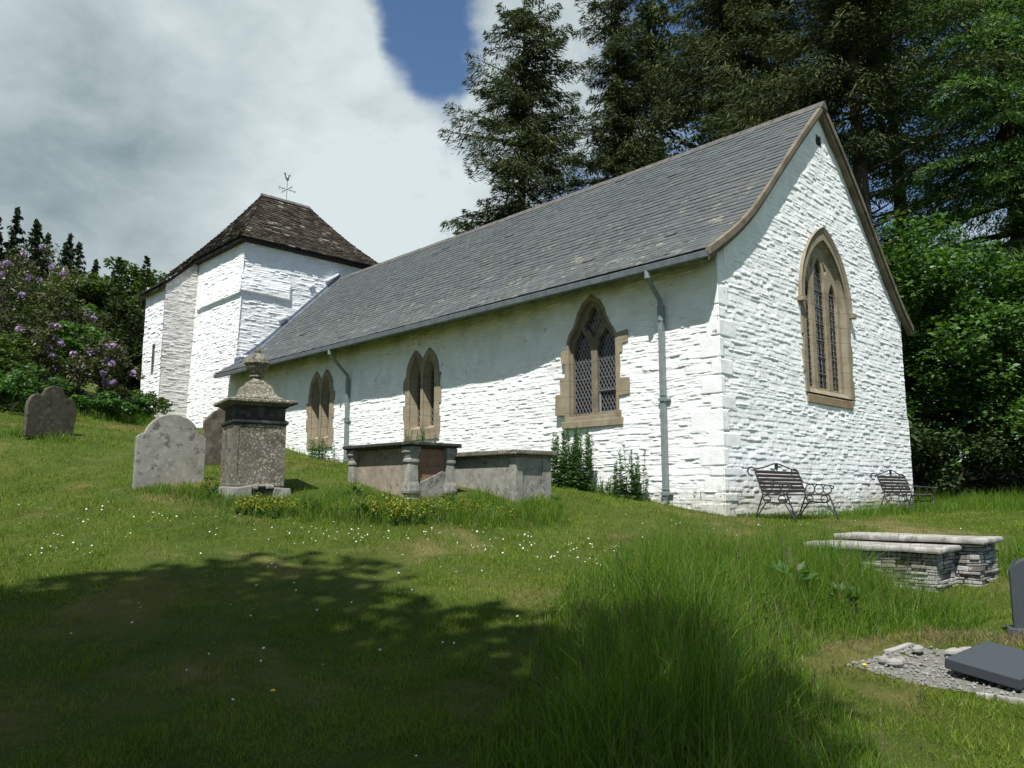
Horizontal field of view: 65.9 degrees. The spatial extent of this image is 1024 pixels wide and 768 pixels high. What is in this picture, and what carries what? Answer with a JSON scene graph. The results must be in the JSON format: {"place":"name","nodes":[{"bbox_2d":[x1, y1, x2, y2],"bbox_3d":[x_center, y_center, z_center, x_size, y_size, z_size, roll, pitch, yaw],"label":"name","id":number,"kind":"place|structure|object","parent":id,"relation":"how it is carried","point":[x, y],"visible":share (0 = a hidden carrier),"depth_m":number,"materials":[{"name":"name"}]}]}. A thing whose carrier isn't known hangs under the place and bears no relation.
{"place":"outdoors","nodes":[
{"label":"outdoors","id":0,"kind":"place"},
{"bbox_2d":[404,425,425,441],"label":"leafy shoots","id":1,"kind":"object","parent":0,"point":[423,436],"visible":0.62,"depth_m":14.03,"materials":[{"name":"green plant"}]},
{"bbox_2d":[0,341,1023,767],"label":"ground","id":2,"kind":"structure","parent":0,"point":[272,597],"depth_m":6.95,"materials":[{"name":"green plant"}]},
{"bbox_2d":[0,217,5,270],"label":"spruce","id":3,"kind":"object","parent":2,"relation":"on","point":[1,240],"visible":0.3,"depth_m":80.52,"materials":[{"name":"green plant"}]},
{"bbox_2d":[0,221,6,257],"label":"spruce","id":4,"kind":"object","parent":2,"relation":"on","point":[1,247],"visible":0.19,"depth_m":82.98,"materials":[{"name":"green plant"}]},
{"bbox_2d":[0,232,19,293],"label":"spruce","id":5,"kind":"object","parent":2,"relation":"on","point":[12,240],"visible":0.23,"depth_m":78.53,"materials":[{"name":"green plant"}]},
{"bbox_2d":[0,206,26,285],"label":"spruce","id":6,"kind":"object","parent":2,"relation":"on","point":[16,219],"visible":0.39,"depth_m":81.99,"materials":[{"name":"green plant"}]},
{"bbox_2d":[0,268,40,373],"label":"broadleaf tree","id":7,"kind":"object","parent":2,"relation":"on","point":[36,275],"depth_m":41.49,"materials":[{"name":"green plant"}]},
{"bbox_2d":[0,330,46,400],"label":"green bush","id":8,"kind":"object","parent":2,"relation":"on","point":[13,352],"visible":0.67,"depth_m":21.33,"materials":[{"name":"green plant"}]},
{"bbox_2d":[15,218,48,289],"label":"spruce","id":9,"kind":"object","parent":2,"relation":"on","point":[35,238],"visible":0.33,"depth_m":77.58,"materials":[{"name":"green plant"}]},
{"bbox_2d":[0,362,72,412],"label":"bramble patch","id":10,"kind":"object","parent":2,"relation":"on","point":[14,389],"visible":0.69,"depth_m":19.67,"materials":[{"name":"green plant"}]},
{"bbox_2d":[26,224,47,288],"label":"spruce","id":11,"kind":"object","parent":2,"relation":"on","point":[40,236],"visible":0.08,"depth_m":84.31,"materials":[{"name":"green plant"}]},
{"bbox_2d":[3,320,79,384],"bbox_3d":[-13.827,-0.488,23.185,2.000,2.766,1.700,2,-8,-15],"label":"rhododendron","id":12,"kind":"object","parent":2,"relation":"on","point":[26,330],"visible":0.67,"depth_m":23.10,"materials":[{"name":"green plant"}]},
{"bbox_2d":[36,232,54,287],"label":"spruce","id":13,"kind":"object","parent":2,"relation":"on","point":[47,239],"visible":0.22,"depth_m":82.69,"materials":[{"name":"green plant"}]},
{"bbox_2d":[22,386,76,437],"bbox_3d":[-9.636,0.596,16.528,0.114,1.134,1.056,-7,-15,27],"label":"headstone","id":14,"kind":"object","parent":2,"relation":"on","point":[51,408],"visible":0.98,"depth_m":16.44,"materials":[{"name":"stone"}]},
{"bbox_2d":[0,243,108,386],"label":"rhododendron","id":15,"kind":"object","parent":2,"relation":"on","point":[8,325],"visible":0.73,"depth_m":25.43,"materials":[{"name":"green plant"}]},
{"bbox_2d":[1,308,116,396],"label":"dark shrub","id":16,"kind":"object","parent":2,"relation":"on","point":[64,356],"visible":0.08,"depth_m":30.70,"materials":[{"name":"green plant"}]},
{"bbox_2d":[51,242,73,287],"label":"spruce","id":17,"kind":"object","parent":2,"relation":"on","point":[65,251],"visible":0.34,"depth_m":81.51,"materials":[{"name":"green plant"}]},
{"bbox_2d":[0,265,137,379],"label":"broadleaf tree","id":18,"kind":"object","parent":2,"relation":"on","point":[81,289],"visible":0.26,"depth_m":39.06,"materials":[{"name":"green plant"}]},
{"bbox_2d":[66,233,75,275],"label":"spruce","id":19,"kind":"object","parent":2,"relation":"on","point":[70,256],"visible":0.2,"depth_m":84.71,"materials":[{"name":"green plant"}]},
{"bbox_2d":[64,241,87,283],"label":"spruce","id":20,"kind":"object","parent":2,"relation":"on","point":[79,253],"visible":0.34,"depth_m":78.38,"materials":[{"name":"green plant"}]},
{"bbox_2d":[48,303,108,396],"bbox_3d":[-13.492,-0.736,24.610,1.734,3.538,1.784,4,-9,-26],"label":"green bush","id":21,"kind":"object","parent":2,"relation":"on","point":[70,340],"visible":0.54,"depth_m":24.39,"materials":[{"name":"green plant"}]},
{"bbox_2d":[88,259,100,280],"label":"spruce","id":22,"kind":"object","parent":2,"relation":"on","point":[96,267],"visible":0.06,"depth_m":83.41,"materials":[{"name":"green plant"}]},
{"bbox_2d":[57,333,145,411],"bbox_3d":[-12.260,-0.145,23.531,2.406,2.805,2.335,-6,-10,39],"label":"rhododendron","id":23,"kind":"object","parent":2,"relation":"on","point":[76,377],"visible":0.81,"depth_m":23.17,"materials":[{"name":"green plant"}]},
{"bbox_2d":[68,390,138,417],"bbox_3d":[-11.665,0.726,22.488,1.980,1.118,1.639,0,-8,0],"label":"bramble patch","id":24,"kind":"object","parent":2,"relation":"on","point":[109,401],"visible":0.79,"depth_m":22.32,"materials":[{"name":"green plant"}]},
{"bbox_2d":[82,315,143,396],"bbox_3d":[-18.199,-0.806,36.685,4.014,4.958,3.966,-6,-10,37],"label":"dark shrub","id":25,"kind":"object","parent":2,"relation":"on","point":[135,359],"visible":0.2,"depth_m":36.81,"materials":[{"name":"green plant"}]},
{"bbox_2d":[96,257,132,389],"bbox_3d":[-18.572,-2.247,36.840,1.535,7.713,1.453,-7,-11,42],"label":"sapling","id":26,"kind":"object","parent":2,"relation":"on","point":[120,263],"visible":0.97,"depth_m":37.06,"materials":[{"name":"green plant"}]},
{"bbox_2d":[70,256,166,392],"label":"broadleaf tree","id":27,"kind":"object","parent":2,"relation":"on","point":[134,272],"visible":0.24,"depth_m":40.48,"materials":[{"name":"green plant"}]},
{"bbox_2d":[91,395,155,419],"bbox_3d":[-12.450,0.806,25.295,2.056,1.007,1.748,0,-8,0],"label":"bramble patch","id":28,"kind":"object","parent":2,"relation":"on","point":[140,401],"visible":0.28,"depth_m":25.22,"materials":[{"name":"green plant"}]},
{"bbox_2d":[126,255,153,392],"bbox_3d":[-17.212,-2.123,36.824,1.456,8.014,1.526,0,-8,0],"label":"sapling","id":29,"kind":"object","parent":2,"relation":"on","point":[145,281],"visible":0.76,"depth_m":37.02,"materials":[{"name":"green plant"}]},
{"bbox_2d":[113,386,172,415],"bbox_3d":[-13.491,0.780,28.725,2.204,1.381,2.064,2,-8,-15],"label":"bramble patch","id":30,"kind":"object","parent":2,"relation":"on","point":[159,405],"visible":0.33,"depth_m":28.73,"materials":[{"name":"green plant"}]},
{"bbox_2d":[132,414,205,487],"bbox_3d":[-5.575,1.146,12.907,1.064,1.304,0.134,5,-8,-33],"label":"headstone","id":31,"kind":"object","parent":2,"relation":"on","point":[169,447],"visible":0.93,"depth_m":12.84,"materials":[{"name":"stone"}]},
{"bbox_2d":[191,476,220,494],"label":"yellow weed","id":32,"kind":"object","parent":2,"relation":"on","point":[206,479],"visible":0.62,"depth_m":12.20,"materials":[{"name":"green plant"}]},
{"bbox_2d":[201,472,220,496],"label":"dock plant","id":33,"kind":"object","parent":2,"relation":"on","point":[215,487],"visible":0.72,"depth_m":11.98,"materials":[{"name":"green plant"}]},
{"bbox_2d":[202,408,224,465],"bbox_3d":[-5.697,1.089,15.685,0.864,1.344,0.124,7,-8,-35],"label":"headstone","id":34,"kind":"object","parent":2,"relation":"on","point":[212,430],"visible":0.28,"depth_m":15.50,"materials":[{"name":"grey stone"}]},
{"bbox_2d":[231,493,252,505],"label":"yellow weed","id":35,"kind":"object","parent":2,"relation":"on","point":[242,499],"visible":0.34,"depth_m":11.59,"materials":[{"name":"green plant"}]},
{"bbox_2d":[235,495,260,514],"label":"yellow weed","id":36,"kind":"object","parent":2,"relation":"on","point":[245,507],"visible":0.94,"depth_m":11.18,"materials":[{"name":"green plant"}]},
{"bbox_2d":[213,348,298,497],"bbox_3d":[-4.120,0.751,12.637,1.080,2.700,1.080,5,-9,-32],"label":"urn monument","id":37,"kind":"object","parent":2,"relation":"on","point":[254,424],"visible":0.91,"depth_m":12.30,"materials":[{"name":"stone"}]},
{"bbox_2d":[249,492,275,511],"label":"yellow weed","id":38,"kind":"object","parent":2,"relation":"on","point":[269,500],"visible":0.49,"depth_m":11.41,"materials":[{"name":"green plant"}]},
{"bbox_2d":[255,495,281,518],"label":"yellow weed","id":39,"kind":"object","parent":2,"relation":"on","point":[278,504],"visible":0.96,"depth_m":11.17,"materials":[{"name":"green plant"}]},
{"bbox_2d":[282,498,307,516],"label":"yellow weed","id":40,"kind":"object","parent":2,"relation":"on","point":[288,506],"visible":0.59,"depth_m":11.23,"materials":[{"name":"green plant"}]},
{"bbox_2d":[301,485,319,512],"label":"dock plant","id":41,"kind":"object","parent":2,"relation":"on","point":[315,502],"visible":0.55,"depth_m":11.40,"materials":[{"name":"green plant"}]},
{"bbox_2d":[307,436,337,461],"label":"leafy shoots","id":42,"kind":"object","parent":2,"relation":"on","point":[317,453],"visible":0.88,"depth_m":24.80,"materials":[{"name":"green plant"}]},
{"bbox_2d":[343,472,364,498],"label":"dock plant","id":43,"kind":"object","parent":2,"relation":"on","point":[355,487],"visible":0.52,"depth_m":12.21,"materials":[{"name":"green plant"}]},
{"bbox_2d":[347,496,370,514],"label":"yellow weed","id":44,"kind":"object","parent":2,"relation":"on","point":[358,504],"visible":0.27,"depth_m":11.47,"materials":[{"name":"green plant"}]},
{"bbox_2d":[351,488,370,517],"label":"dock plant","id":45,"kind":"object","parent":2,"relation":"on","point":[362,505],"visible":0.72,"depth_m":11.29,"materials":[{"name":"green plant"}]},
{"bbox_2d":[363,490,393,514],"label":"yellow weed","id":46,"kind":"object","parent":2,"relation":"on","point":[383,494],"visible":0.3,"depth_m":11.61,"materials":[{"name":"green plant"}]},
{"bbox_2d":[369,496,397,523],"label":"yellow weed","id":47,"kind":"object","parent":2,"relation":"on","point":[377,506],"visible":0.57,"depth_m":11.17,"materials":[{"name":"green plant"}]},
{"bbox_2d":[380,497,410,521],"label":"yellow weed","id":48,"kind":"object","parent":2,"relation":"on","point":[395,507],"visible":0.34,"depth_m":11.31,"materials":[{"name":"green plant"}]},
{"bbox_2d":[342,441,461,499],"bbox_3d":[-1.930,1.711,13.614,1.100,1.313,1.980,8,-11,-43],"label":"chest tomb","id":49,"kind":"object","parent":2,"relation":"on","point":[414,468],"visible":0.55,"depth_m":13.15,"materials":[{"name":"stone"}]},
{"bbox_2d":[383,496,425,525],"bbox_3d":[-1.548,1.813,11.261,0.590,0.442,0.544,4,-9,-29],"label":"yellow weed","id":50,"kind":"object","parent":2,"relation":"on","point":[394,509],"visible":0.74,"depth_m":11.13,"materials":[{"name":"green plant"}]},
{"bbox_2d":[404,495,426,510],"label":"yellow weed","id":51,"kind":"object","parent":2,"relation":"on","point":[409,501],"visible":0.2,"depth_m":11.75,"materials":[{"name":"green plant"}]},
{"bbox_2d":[408,499,441,524],"bbox_3d":[-1.303,1.850,11.455,0.457,0.372,0.496,6,-10,-37],"label":"yellow weed","id":52,"kind":"object","parent":2,"relation":"on","point":[427,508],"visible":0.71,"depth_m":11.37,"materials":[{"name":"green plant"}]},
{"bbox_2d":[424,494,437,516],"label":"dock plant","id":53,"kind":"object","parent":2,"relation":"on","point":[432,507],"visible":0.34,"depth_m":11.59,"materials":[{"name":"green plant"}]},
{"bbox_2d":[429,498,459,517],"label":"yellow weed","id":54,"kind":"object","parent":2,"relation":"on","point":[447,507],"visible":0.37,"depth_m":11.67,"materials":[{"name":"green plant"}]},
{"bbox_2d":[440,484,455,501],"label":"dock plant","id":55,"kind":"object","parent":2,"relation":"on","point":[450,498],"visible":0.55,"depth_m":12.45,"materials":[{"name":"green plant"}]},
{"bbox_2d":[451,496,475,509],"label":"yellow weed","id":56,"kind":"object","parent":2,"relation":"on","point":[463,498],"visible":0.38,"depth_m":12.15,"materials":[{"name":"green plant"}]},
{"bbox_2d":[461,500,489,518],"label":"yellow weed","id":57,"kind":"object","parent":2,"relation":"on","point":[478,507],"visible":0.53,"depth_m":11.89,"materials":[{"name":"green plant"}]},
{"bbox_2d":[19,502,960,755],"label":"daisies","id":58,"kind":"object","parent":2,"relation":"on","point":[314,566],"visible":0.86,"depth_m":9.82,"materials":[{"name":"white plant"}]},
{"bbox_2d":[480,496,499,508],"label":"yellow weed","id":59,"kind":"object","parent":2,"relation":"on","point":[488,501],"visible":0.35,"depth_m":12.42,"materials":[{"name":"green plant"}]},
{"bbox_2d":[454,449,556,502],"bbox_3d":[-0.270,1.856,14.099,1.020,1.265,2.020,8,-11,-43],"label":"chest tomb","id":60,"kind":"object","parent":2,"relation":"on","point":[517,472],"visible":0.47,"depth_m":13.57,"materials":[{"name":"stone"}]},
{"bbox_2d":[496,505,516,520],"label":"yellow weed","id":61,"kind":"object","parent":2,"relation":"on","point":[512,510],"visible":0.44,"depth_m":11.95,"materials":[{"name":"green plant"}]},
{"bbox_2d":[0,392,1023,608],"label":"rough grass","id":62,"kind":"structure","parent":2,"relation":"on","point":[994,501],"depth_m":11.95,"materials":[{"name":"green plant"}]},
{"bbox_2d":[436,0,596,235],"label":"spruce tree","id":63,"kind":"object","parent":2,"relation":"on","point":[531,140],"visible":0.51,"depth_m":42.78,"materials":[{"name":"green plant"}]},
{"bbox_2d":[139,101,913,515],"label":"church","id":64,"kind":"structure","parent":2,"relation":"on","point":[707,321],"depth_m":19.61,"materials":[{"name":"stone"}]},
{"bbox_2d":[151,343,154,373],"bbox_3d":[-15.632,-1.110,34.695,0.285,1.330,0.340,8,-11,-43],"label":"window","id":65,"kind":"structure","parent":64,"relation":"in","point":[153,346],"depth_m":34.69,"materials":[{"name":"stone"}]},
{"bbox_2d":[306,369,334,448],"bbox_3d":[-6.279,0.844,26.276,0.290,2.590,1.751,8,-11,-43],"label":"window","id":66,"kind":"structure","parent":64,"relation":"in","point":[320,408],"depth_m":26.23,"materials":[{"name":"stone"}]},
{"bbox_2d":[403,347,441,440],"bbox_3d":[-2.461,0.295,22.340,0.290,2.590,1.730,8,-11,-43],"label":"window","id":67,"kind":"structure","parent":64,"relation":"in","point":[422,389],"depth_m":22.31,"materials":[{"name":"stone"}]},
{"bbox_2d":[555,294,629,429],"bbox_3d":[1.807,-0.520,17.621,0.237,2.982,2.146,8,-11,-43],"label":"window","id":68,"kind":"structure","parent":64,"relation":"in","point":[591,387],"depth_m":17.64,"materials":[{"name":"stone"}]},
{"bbox_2d":[797,227,856,409],"bbox_3d":[7.411,-1.622,18.706,2.820,4.320,0.330,8,-11,-43],"label":"window","id":69,"kind":"structure","parent":64,"relation":"in","point":[826,304],"depth_m":18.94,"materials":[{"name":"brown stone"}]},
{"bbox_2d":[529,492,550,505],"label":"yellow weed","id":70,"kind":"object","parent":2,"relation":"on","point":[541,499],"visible":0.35,"depth_m":13.11,"materials":[{"name":"green plant"}]},
{"bbox_2d":[549,427,595,490],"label":"leafy shoots","id":71,"kind":"object","parent":2,"relation":"on","point":[575,477],"visible":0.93,"depth_m":16.75,"materials":[{"name":"green plant"}]},
{"bbox_2d":[529,0,685,205],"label":"spruce tree","id":72,"kind":"object","parent":2,"relation":"on","point":[617,96],"visible":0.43,"depth_m":45.12,"materials":[{"name":"green plant"}]},
{"bbox_2d":[589,477,625,494],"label":"leafy shoots","id":73,"kind":"object","parent":2,"relation":"on","point":[609,489],"visible":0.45,"depth_m":16.34,"materials":[{"name":"green plant"}]},
{"bbox_2d":[610,444,647,500],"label":"leafy shoots","id":74,"kind":"object","parent":2,"relation":"on","point":[636,491],"visible":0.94,"depth_m":15.90,"materials":[{"name":"green plant"}]},
{"bbox_2d":[596,0,708,178],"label":"spruce tree","id":75,"kind":"object","parent":2,"relation":"on","point":[653,18],"visible":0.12,"depth_m":54.76,"materials":[{"name":"green plant"}]},
{"bbox_2d":[630,0,801,162],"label":"spruce tree","id":76,"kind":"object","parent":2,"relation":"on","point":[668,97],"visible":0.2,"depth_m":43.40,"materials":[{"name":"green plant"}]},
{"bbox_2d":[656,0,884,182],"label":"spruce tree","id":77,"kind":"object","parent":2,"relation":"on","point":[732,49],"visible":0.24,"depth_m":41.22,"materials":[{"name":"green plant"}]},
{"bbox_2d":[747,463,838,519],"bbox_3d":[5.427,2.071,15.247,1.750,1.114,0.964,8,-11,-43],"label":"bench","id":78,"kind":"object","parent":2,"relation":"on","point":[769,486],"visible":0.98,"depth_m":15.35,"materials":[{"name":"brown metal"}]},
{"bbox_2d":[764,522,822,593],"bbox_3d":[2.847,1.881,8.103,0.630,0.912,0.542,2,-8,-15],"label":"dock plant","id":79,"kind":"object","parent":2,"relation":"on","point":[790,568],"visible":0.39,"depth_m":8.11,"materials":[{"name":"green plant"}]},
{"bbox_2d":[823,566,863,613],"bbox_3d":[3.210,1.989,7.702,0.441,0.638,0.380,-8,-11,44],"label":"dock plant","id":80,"kind":"object","parent":2,"relation":"on","point":[842,587],"visible":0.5,"depth_m":7.67,"materials":[{"name":"green plant"}]},
{"bbox_2d":[697,0,1023,257],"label":"spruce tree","id":81,"kind":"object","parent":2,"relation":"on","point":[860,140],"visible":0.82,"depth_m":32.37,"materials":[{"name":"green plant"}]},
{"bbox_2d":[816,3,942,416],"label":"spruce tree","id":82,"kind":"object","parent":2,"relation":"on","point":[882,197],"visible":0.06,"depth_m":41.75,"materials":[{"name":"green plant"}]},
{"bbox_2d":[803,540,961,592],"bbox_3d":[4.759,2.542,10.167,0.830,0.975,1.732,8,-11,-43],"label":"rubble tomb","id":83,"kind":"object","parent":2,"relation":"on","point":[942,554],"visible":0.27,"depth_m":9.68,"materials":[{"name":"stone"}]},
{"bbox_2d":[870,470,938,511],"bbox_3d":[9.551,2.628,19.172,1.750,1.114,0.964,8,-11,-43],"label":"bench","id":84,"kind":"object","parent":2,"relation":"on","point":[901,479],"visible":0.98,"depth_m":19.23,"materials":[{"name":"brown metal"}]},
{"bbox_2d":[874,228,935,422],"bbox_3d":[13.244,-1.234,31.722,7.644,10.744,6.969,0,-8,0],"label":"hazel tree","id":85,"kind":"object","parent":2,"relation":"on","point":[912,382],"depth_m":30.29,"materials":[{"name":"green plant"}]},
{"bbox_2d":[834,532,1003,586],"bbox_3d":[5.420,2.545,10.549,0.867,1.059,1.890,8,-11,-43],"label":"rubble tomb","id":86,"kind":"object","parent":2,"relation":"on","point":[975,560],"visible":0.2,"depth_m":9.94,"materials":[{"name":"stone"}]},
{"bbox_2d":[828,0,1023,318],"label":"fir tree","id":87,"kind":"object","parent":2,"relation":"on","point":[1003,177],"visible":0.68,"depth_m":34.00,"materials":[{"name":"green plant"}]},
{"bbox_2d":[847,642,1023,704],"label":"gravel grave","id":88,"kind":"object","parent":2,"relation":"on","point":[933,671],"visible":0.59,"depth_m":5.94,"materials":[{"name":"grey gravel"}]},
{"bbox_2d":[877,655,888,663],"bbox_3d":[2.928,2.173,6.228,0.092,0.066,0.051,-5,-9,31],"label":"white stone","id":89,"kind":"object","parent":88,"relation":"on","point":[883,659],"visible":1,"depth_m":6.22,"materials":[{"name":"white stone"}]},
{"bbox_2d":[886,658,903,666],"bbox_3d":[2.992,2.174,6.179,0.141,0.067,0.073,0,-8,0],"label":"white stone","id":90,"kind":"object","parent":88,"relation":"on","point":[895,662],"visible":0.97,"depth_m":6.16,"materials":[{"name":"white stone"}]},
{"bbox_2d":[912,644,923,653],"bbox_3d":[3.360,2.191,6.541,0.159,0.068,0.083,7,-11,-43],"label":"white stone","id":91,"kind":"object","parent":88,"relation":"on","point":[918,649],"visible":1,"depth_m":6.50,"materials":[{"name":"white stone"}]},
{"bbox_2d":[944,647,962,655],"bbox_3d":[3.621,2.194,6.480,0.182,0.067,0.098,2,-8,-12],"label":"white stone","id":92,"kind":"object","parent":88,"relation":"on","point":[951,651],"visible":0.78,"depth_m":6.45,"materials":[{"name":"white stone"}]},
{"bbox_2d":[945,641,1023,689],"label":"fallen slab","id":93,"kind":"object","parent":88,"relation":"on","point":[997,663],"depth_m":5.83,"materials":[{"name":"grey stone"}]},
{"bbox_2d":[876,209,1023,485],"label":"hazel tree","id":94,"kind":"object","parent":2,"relation":"on","point":[934,282],"visible":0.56,"depth_m":25.82,"materials":[{"name":"green plant"}]},
{"bbox_2d":[883,235,1018,375],"bbox_3d":[17.428,-1.318,35.615,9.242,11.464,6.718,0,-8,0],"label":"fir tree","id":95,"kind":"object","parent":2,"relation":"on","point":[887,239],"visible":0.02,"depth_m":35.49,"materials":[{"name":"green plant"}]},
{"bbox_2d":[903,342,1023,475],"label":"dark shrub","id":96,"kind":"object","parent":2,"relation":"on","point":[907,384],"visible":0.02,"depth_m":31.98,"materials":[{"name":"green plant"}]},
{"bbox_2d":[908,264,1023,474],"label":"hazel tree","id":97,"kind":"object","parent":2,"relation":"on","point":[1014,297],"visible":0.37,"depth_m":25.30,"materials":[{"name":"green plant"}]},
{"bbox_2d":[909,403,1023,498],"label":"dark shrub","id":98,"kind":"object","parent":2,"relation":"on","point":[921,448],"visible":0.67,"depth_m":23.92,"materials":[{"name":"green plant"}]},
{"bbox_2d":[981,335,1023,471],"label":"dark shrub","id":99,"kind":"object","parent":2,"relation":"on","point":[1019,390],"visible":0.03,"depth_m":29.54,"materials":[{"name":"green plant"}]},
{"bbox_2d":[1003,399,1023,447],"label":"hazel tree","id":100,"kind":"object","parent":2,"relation":"on","point":[1019,422],"visible":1,"depth_m":23.00,"materials":[{"name":"green plant"}]},
{"bbox_2d":[1006,557,1023,637],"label":"headstone","id":101,"kind":"object","parent":2,"relation":"on","point":[1016,575],"visible":0.76,"depth_m":7.20,"materials":[{"name":"grey stone"}]},
{"bbox_2d":[0,0,1023,461],"label":"sky","id":102,"kind":"structure","parent":0,"point":[134,130],"materials":[{"name":"white"}]},
{"bbox_2d":[128,480,1023,767],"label":"dry grass","id":103,"kind":"structure","parent":0,"point":[1008,638],"depth_m":6.79,"materials":[{"name":"beige plant"}]},
{"bbox_2d":[464,479,995,767],"bbox_3d":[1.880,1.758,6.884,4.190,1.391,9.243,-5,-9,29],"label":"long grass","id":104,"kind":"structure","parent":0,"point":[702,701],"depth_m":5.19,"materials":[{"name":"green plant"}]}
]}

